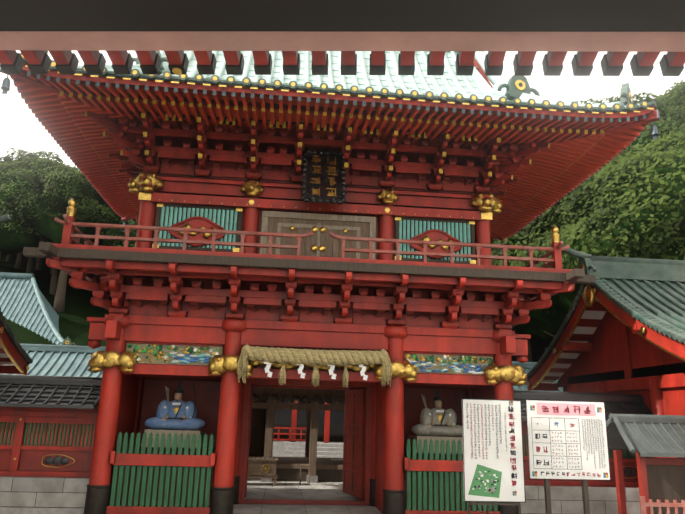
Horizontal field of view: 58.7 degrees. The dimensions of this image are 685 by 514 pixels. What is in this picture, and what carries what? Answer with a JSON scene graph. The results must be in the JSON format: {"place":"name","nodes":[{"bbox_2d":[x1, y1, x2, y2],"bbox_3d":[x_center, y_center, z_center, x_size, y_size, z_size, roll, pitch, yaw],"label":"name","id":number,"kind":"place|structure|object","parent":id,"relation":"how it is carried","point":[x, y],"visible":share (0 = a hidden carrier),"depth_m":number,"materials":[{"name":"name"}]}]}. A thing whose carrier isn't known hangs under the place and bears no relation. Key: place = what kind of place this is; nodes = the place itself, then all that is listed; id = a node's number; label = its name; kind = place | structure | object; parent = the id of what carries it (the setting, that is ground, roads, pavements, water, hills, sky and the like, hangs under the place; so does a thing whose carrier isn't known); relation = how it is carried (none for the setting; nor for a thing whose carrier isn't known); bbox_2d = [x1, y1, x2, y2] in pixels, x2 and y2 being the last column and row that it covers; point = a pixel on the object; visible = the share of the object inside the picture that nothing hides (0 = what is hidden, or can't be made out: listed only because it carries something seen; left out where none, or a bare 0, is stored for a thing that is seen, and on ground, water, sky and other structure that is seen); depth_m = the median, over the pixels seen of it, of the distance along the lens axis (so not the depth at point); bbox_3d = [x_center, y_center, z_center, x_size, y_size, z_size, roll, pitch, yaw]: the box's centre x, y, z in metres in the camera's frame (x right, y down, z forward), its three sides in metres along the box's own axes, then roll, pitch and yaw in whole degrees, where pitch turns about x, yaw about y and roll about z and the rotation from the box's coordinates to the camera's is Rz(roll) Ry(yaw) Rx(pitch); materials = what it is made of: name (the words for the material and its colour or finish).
{"place":"outdoors","nodes":[
{"label":"outdoors","id":0,"kind":"place"},
{"bbox_2d":[0,253,548,361],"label":"hillside trees","id":1,"kind":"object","parent":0,"point":[74,323],"depth_m":63.60,"materials":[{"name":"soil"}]},
{"bbox_2d":[247,480,342,488],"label":"paving","id":2,"kind":"structure","parent":0,"point":[295,484],"depth_m":21.70,"materials":[{"name":"grey stone"}]},
{"bbox_2d":[87,343,527,510],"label":"decorative ornaments","id":3,"kind":"object","parent":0,"point":[493,373],"visible":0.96,"depth_m":14.03},
{"bbox_2d":[127,149,501,263],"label":"decorative ornaments","id":4,"kind":"object","parent":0,"point":[324,177],"visible":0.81,"depth_m":15.49},
{"bbox_2d":[0,50,684,170],"bbox_3d":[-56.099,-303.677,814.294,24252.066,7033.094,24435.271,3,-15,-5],"label":"sky","id":5,"kind":"structure","parent":0,"point":[22,127],"depth_m":1580.38,"materials":[{"name":"white"}]},
{"bbox_2d":[0,0,684,75],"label":"eave","id":6,"kind":"object","parent":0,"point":[587,31],"visible":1,"depth_m":2.86,"materials":[{"name":"red wood"}]},
{"label":"ground","id":7,"kind":"structure","parent":0,"visible":0},
{"bbox_2d":[0,214,32,374],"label":"building roof edge","id":8,"kind":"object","parent":7,"relation":"on","point":[13,352],"depth_m":18.38,"materials":[{"name":"red wood"}]},
{"bbox_2d":[0,374,101,513],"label":"wall","id":9,"kind":"structure","parent":7,"relation":"on","point":[44,479],"depth_m":13.95,"materials":[{"name":"wood"}]},
{"bbox_2d":[0,272,562,455],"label":"roofs","id":10,"kind":"structure","parent":7,"relation":"on","point":[24,302],"depth_m":28.61,"materials":[{"name":"teal metal"}]},
{"bbox_2d":[247,387,349,485],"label":"building","id":11,"kind":"structure","parent":7,"relation":"on","point":[304,435],"depth_m":23.48,"materials":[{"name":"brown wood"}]},
{"bbox_2d":[233,488,381,513],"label":"stone floor","id":12,"kind":"structure","parent":7,"relation":"on","point":[296,494],"depth_m":15.91,"materials":[{"name":"stone"}]},
{"bbox_2d":[84,313,530,513],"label":"gate","id":13,"kind":"structure","parent":12,"relation":"on","point":[380,421],"depth_m":14.57,"materials":[{"name":"red wood"}]},
{"bbox_2d":[140,381,204,447],"bbox_3d":[-4.102,3.876,15.094,1.441,1.570,0.950,3,-15,-5],"label":"statue","id":14,"kind":"object","parent":13,"relation":"on","point":[177,415],"visible":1,"depth_m":14.79,"materials":[{"name":"blue wood"}]},
{"bbox_2d":[46,243,574,329],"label":"brackets","id":15,"kind":"object","parent":13,"relation":"on","point":[172,292],"visible":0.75,"depth_m":14.51,"materials":[{"name":"red wood"}]},
{"bbox_2d":[22,242,594,301],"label":"balcony","id":16,"kind":"structure","parent":15,"relation":"on","point":[187,263],"depth_m":13.84,"materials":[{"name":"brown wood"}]},
{"bbox_2d":[54,198,569,268],"bbox_3d":[-0.847,0.494,17.696,12.100,1.411,7.840,3,-15,-5],"label":"railing","id":17,"kind":"object","parent":16,"relation":"on","point":[555,249],"visible":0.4,"depth_m":14.19,"materials":[{"name":"red wood"}]},
{"bbox_2d":[135,174,491,264],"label":"wall","id":18,"kind":"structure","parent":16,"relation":"on","point":[301,218],"depth_m":15.66,"materials":[{"name":"red wood"}]},
{"bbox_2d":[85,110,549,195],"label":"brackets","id":19,"kind":"object","parent":18,"relation":"attached to","point":[167,150],"visible":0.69,"depth_m":15.75,"materials":[{"name":"red wood"}]},
{"bbox_2d":[0,62,659,251],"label":"eaves","id":20,"kind":"object","parent":19,"relation":"on","point":[583,147],"visible":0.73,"depth_m":14.60,"materials":[{"name":"red wood"}]},
{"bbox_2d":[20,50,653,148],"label":"roof","id":21,"kind":"structure","parent":20,"relation":"on","point":[477,85],"depth_m":16.82,"materials":[{"name":"teal metal"}]},
{"bbox_2d":[237,344,391,387],"bbox_3d":[-0.626,2.556,14.218,3.613,0.959,0.386,3,-15,-5],"label":"shimenawa rope","id":22,"kind":"object","parent":13,"relation":"attached to","point":[332,359],"visible":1,"depth_m":14.13,"materials":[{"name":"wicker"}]},
{"bbox_2d":[410,389,462,453],"bbox_3d":[2.460,4.204,15.674,1.439,1.570,0.950,3,-15,-5],"label":"statue","id":23,"kind":"object","parent":13,"relation":"on","point":[438,423],"visible":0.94,"depth_m":15.38,"materials":[{"name":"grey stone"}]},
{"bbox_2d":[0,95,684,455],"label":"tree wood","id":24,"kind":"object","parent":7,"relation":"on","point":[542,326],"visible":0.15,"depth_m":33.18,"materials":[{"name":"green plant"}]},
{"bbox_2d":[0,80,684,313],"bbox_3d":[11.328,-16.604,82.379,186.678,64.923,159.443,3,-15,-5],"label":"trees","id":25,"kind":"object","parent":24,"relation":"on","point":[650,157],"visible":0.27,"depth_m":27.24,"materials":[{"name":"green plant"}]},
{"bbox_2d":[20,91,684,246],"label":"leaves","id":26,"kind":"object","parent":24,"relation":"on","point":[669,117],"visible":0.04,"depth_m":39.38,"materials":[{"name":"green plant"}]},
{"bbox_2d":[462,398,609,513],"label":"information signs","id":27,"kind":"object","parent":7,"relation":"on","point":[567,439],"visible":1,"depth_m":9.73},
{"bbox_2d":[513,390,651,513],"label":"wall","id":28,"kind":"structure","parent":7,"relation":"on","point":[566,496],"depth_m":14.93,"materials":[{"name":"stone"}]},
{"bbox_2d":[527,245,684,457],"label":"hall","id":29,"kind":"structure","parent":7,"relation":"on","point":[621,330],"depth_m":16.72,"materials":[{"name":"red wood"}]},
{"bbox_2d":[606,413,684,513],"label":"shelter","id":30,"kind":"object","parent":7,"relation":"on","point":[661,482],"visible":0.96,"depth_m":12.77,"materials":[{"name":"metal"}]}
]}

